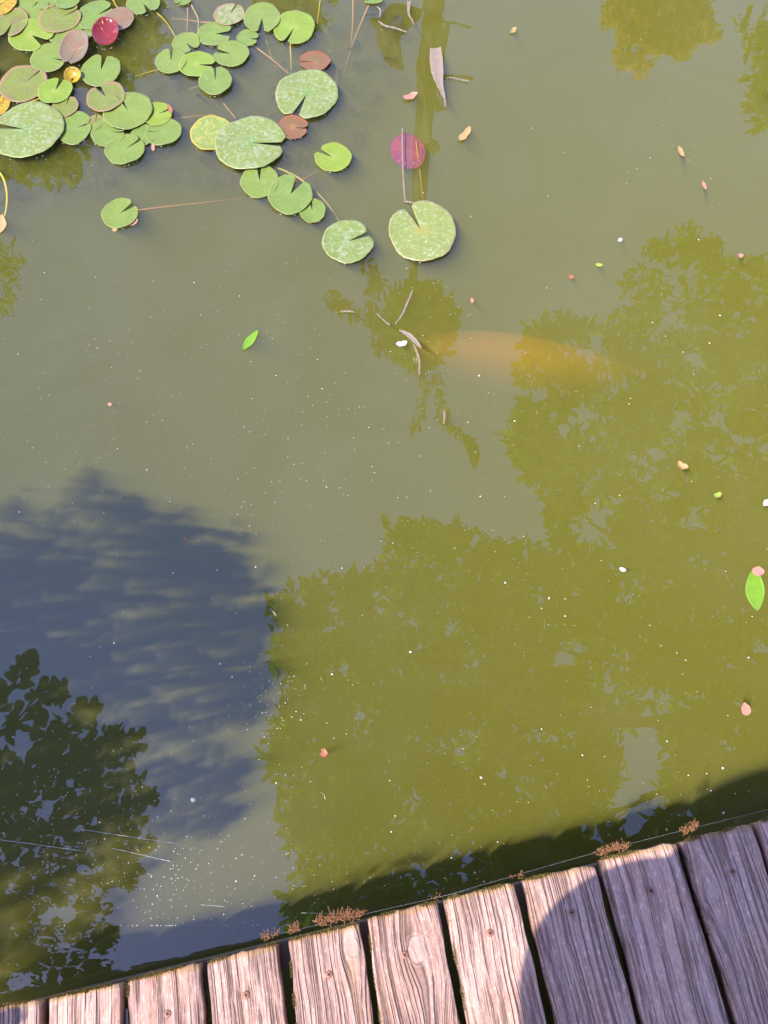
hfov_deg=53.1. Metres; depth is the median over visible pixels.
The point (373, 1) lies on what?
lily pad
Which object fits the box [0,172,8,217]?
stem
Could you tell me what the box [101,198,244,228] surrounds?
lily pad
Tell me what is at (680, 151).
fallen leaf
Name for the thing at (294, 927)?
moss tuft
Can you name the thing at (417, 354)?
floating stalk
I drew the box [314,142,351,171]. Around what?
lily pad
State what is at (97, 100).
lily pad
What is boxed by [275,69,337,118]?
lily pad
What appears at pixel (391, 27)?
floating twig
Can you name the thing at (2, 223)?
fallen leaf
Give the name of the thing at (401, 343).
fallen leaf
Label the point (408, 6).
floating twig
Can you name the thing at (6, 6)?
lily pad
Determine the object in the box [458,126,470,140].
fallen leaf
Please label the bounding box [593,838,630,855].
moss tuft
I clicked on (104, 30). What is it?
lily pad
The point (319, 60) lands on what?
lily pad
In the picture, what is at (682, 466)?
fallen leaf
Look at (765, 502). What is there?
fallen leaf
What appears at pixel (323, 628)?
pollen
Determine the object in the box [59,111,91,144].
lily pad
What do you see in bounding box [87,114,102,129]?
lily pad
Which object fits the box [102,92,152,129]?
lily pad
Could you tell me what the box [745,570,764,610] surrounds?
fallen leaf
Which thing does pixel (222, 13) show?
lily pad
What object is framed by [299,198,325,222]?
lily pad
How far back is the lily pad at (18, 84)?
2.64 m
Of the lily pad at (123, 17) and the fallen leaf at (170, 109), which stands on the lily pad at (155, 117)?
the fallen leaf at (170, 109)
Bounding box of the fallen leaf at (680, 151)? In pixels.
[678,146,683,156]
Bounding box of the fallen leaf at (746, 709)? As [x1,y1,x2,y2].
[741,702,750,715]
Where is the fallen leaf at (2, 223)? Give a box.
[0,214,5,232]
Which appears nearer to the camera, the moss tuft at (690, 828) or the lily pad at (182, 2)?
the moss tuft at (690, 828)
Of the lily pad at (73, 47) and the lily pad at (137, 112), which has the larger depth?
the lily pad at (73, 47)
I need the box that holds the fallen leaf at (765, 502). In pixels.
[763,499,767,505]
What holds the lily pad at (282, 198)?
on the pond water
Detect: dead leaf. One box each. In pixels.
[399,329,420,347]
[430,47,445,106]
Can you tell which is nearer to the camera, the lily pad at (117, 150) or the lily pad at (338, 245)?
the lily pad at (338, 245)
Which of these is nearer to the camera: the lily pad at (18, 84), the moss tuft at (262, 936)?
the moss tuft at (262, 936)
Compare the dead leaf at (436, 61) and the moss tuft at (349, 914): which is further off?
the dead leaf at (436, 61)
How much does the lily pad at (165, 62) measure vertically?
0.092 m
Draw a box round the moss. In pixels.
[0,817,767,1023]
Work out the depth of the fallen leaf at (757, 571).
1.87 m
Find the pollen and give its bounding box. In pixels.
[1,4,765,933]
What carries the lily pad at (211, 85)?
on the pond water
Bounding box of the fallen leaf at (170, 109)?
[167,104,172,112]
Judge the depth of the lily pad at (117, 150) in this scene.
2.50 m
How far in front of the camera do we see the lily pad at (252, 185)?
2.44 m
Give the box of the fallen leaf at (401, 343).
[396,340,406,346]
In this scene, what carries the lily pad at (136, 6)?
on the pond water
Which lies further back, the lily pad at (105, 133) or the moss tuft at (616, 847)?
the lily pad at (105, 133)
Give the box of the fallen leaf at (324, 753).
[320,748,327,756]
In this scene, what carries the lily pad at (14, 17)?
on the pond water
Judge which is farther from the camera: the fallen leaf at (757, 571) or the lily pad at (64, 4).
the lily pad at (64, 4)
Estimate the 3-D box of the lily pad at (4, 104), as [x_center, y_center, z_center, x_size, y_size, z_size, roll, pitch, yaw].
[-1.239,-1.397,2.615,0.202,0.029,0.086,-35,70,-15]
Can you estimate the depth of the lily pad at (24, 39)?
2.74 m
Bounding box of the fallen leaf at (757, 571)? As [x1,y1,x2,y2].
[752,566,763,575]
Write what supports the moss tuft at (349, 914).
on the wooden deck
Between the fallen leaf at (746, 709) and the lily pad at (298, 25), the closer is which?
the fallen leaf at (746, 709)
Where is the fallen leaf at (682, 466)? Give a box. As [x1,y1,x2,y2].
[678,461,688,469]
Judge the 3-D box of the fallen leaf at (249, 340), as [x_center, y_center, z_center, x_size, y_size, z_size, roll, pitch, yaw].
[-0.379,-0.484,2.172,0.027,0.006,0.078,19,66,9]
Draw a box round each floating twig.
[378,21,405,32]
[407,1,413,24]
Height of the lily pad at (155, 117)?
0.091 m
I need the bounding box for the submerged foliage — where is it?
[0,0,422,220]
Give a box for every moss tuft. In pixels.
[260,927,279,940]
[287,921,300,933]
[312,906,367,926]
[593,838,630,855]
[679,818,698,836]
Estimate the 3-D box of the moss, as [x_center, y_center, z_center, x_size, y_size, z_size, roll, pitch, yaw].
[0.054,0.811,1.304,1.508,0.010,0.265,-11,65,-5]
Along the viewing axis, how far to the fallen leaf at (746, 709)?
1.74 m
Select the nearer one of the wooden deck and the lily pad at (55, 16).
the wooden deck
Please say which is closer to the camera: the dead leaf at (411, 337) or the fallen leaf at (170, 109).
the dead leaf at (411, 337)
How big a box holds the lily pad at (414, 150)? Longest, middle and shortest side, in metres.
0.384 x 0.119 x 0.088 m
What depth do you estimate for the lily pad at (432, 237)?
2.35 m
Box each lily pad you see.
[0,0,16,14]
[0,7,27,35]
[0,65,47,102]
[0,96,39,114]
[0,101,64,157]
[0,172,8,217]
[8,18,54,50]
[13,0,49,18]
[30,43,63,71]
[38,0,55,8]
[38,3,80,32]
[38,78,72,102]
[49,22,91,44]
[52,95,78,116]
[55,0,79,8]
[59,30,87,63]
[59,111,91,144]
[64,67,80,82]
[79,0,111,29]
[80,54,120,86]
[86,81,124,111]
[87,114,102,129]
[90,119,124,146]
[91,16,117,44]
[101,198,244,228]
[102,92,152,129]
[103,7,133,64]
[104,134,144,163]
[126,0,174,36]
[128,48,186,78]
[130,124,154,144]
[145,118,181,144]
[146,102,217,125]
[164,18,230,45]
[172,32,199,52]
[174,0,198,50]
[176,67,235,117]
[179,51,215,76]
[190,115,229,149]
[213,3,244,24]
[213,40,249,66]
[214,116,285,168]
[236,29,288,73]
[240,164,339,220]
[243,2,280,66]
[267,169,323,214]
[274,0,320,74]
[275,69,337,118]
[278,114,307,138]
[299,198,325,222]
[300,50,330,69]
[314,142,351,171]
[321,220,373,263]
[343,0,382,76]
[388,200,455,260]
[391,133,425,199]
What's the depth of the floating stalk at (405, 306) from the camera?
2.22 m
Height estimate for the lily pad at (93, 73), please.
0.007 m
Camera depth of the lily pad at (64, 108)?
2.58 m
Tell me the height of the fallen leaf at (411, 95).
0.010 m
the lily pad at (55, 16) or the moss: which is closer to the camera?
the moss
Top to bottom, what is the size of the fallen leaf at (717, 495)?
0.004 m
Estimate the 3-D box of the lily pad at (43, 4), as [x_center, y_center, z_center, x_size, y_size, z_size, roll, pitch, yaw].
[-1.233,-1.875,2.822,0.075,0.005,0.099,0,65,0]
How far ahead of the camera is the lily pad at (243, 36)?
2.74 m
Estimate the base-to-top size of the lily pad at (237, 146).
0.008 m
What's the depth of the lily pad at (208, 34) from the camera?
2.75 m
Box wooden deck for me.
[0,820,767,1023]
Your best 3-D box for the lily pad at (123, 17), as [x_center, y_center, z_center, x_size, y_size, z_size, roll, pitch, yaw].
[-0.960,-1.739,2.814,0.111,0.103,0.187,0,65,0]
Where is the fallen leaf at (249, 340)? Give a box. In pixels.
[242,330,257,349]
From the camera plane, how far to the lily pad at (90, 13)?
2.80 m
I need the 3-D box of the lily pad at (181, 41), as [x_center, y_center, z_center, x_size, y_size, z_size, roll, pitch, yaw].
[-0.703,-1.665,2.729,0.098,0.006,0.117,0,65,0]
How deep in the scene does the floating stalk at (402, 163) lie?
2.47 m
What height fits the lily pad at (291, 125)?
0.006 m
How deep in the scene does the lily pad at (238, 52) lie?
2.70 m
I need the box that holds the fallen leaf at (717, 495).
[714,492,720,497]
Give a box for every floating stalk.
[395,289,412,323]
[401,128,404,200]
[413,345,419,374]
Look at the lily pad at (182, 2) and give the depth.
2.83 m
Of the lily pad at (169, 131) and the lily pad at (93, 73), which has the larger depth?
the lily pad at (93, 73)
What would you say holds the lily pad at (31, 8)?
on the pond water
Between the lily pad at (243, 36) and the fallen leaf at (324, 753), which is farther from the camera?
the lily pad at (243, 36)
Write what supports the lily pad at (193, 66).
on the pond water
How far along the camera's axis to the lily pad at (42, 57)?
2.69 m
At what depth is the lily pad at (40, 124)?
2.53 m
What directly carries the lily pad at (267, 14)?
on the pond water
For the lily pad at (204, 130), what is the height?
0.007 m
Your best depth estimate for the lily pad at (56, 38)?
2.75 m
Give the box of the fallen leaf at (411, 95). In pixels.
[402,92,417,99]
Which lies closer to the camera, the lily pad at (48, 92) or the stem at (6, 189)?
the stem at (6, 189)
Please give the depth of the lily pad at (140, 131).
2.54 m
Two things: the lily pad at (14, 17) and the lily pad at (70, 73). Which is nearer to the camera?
the lily pad at (70, 73)

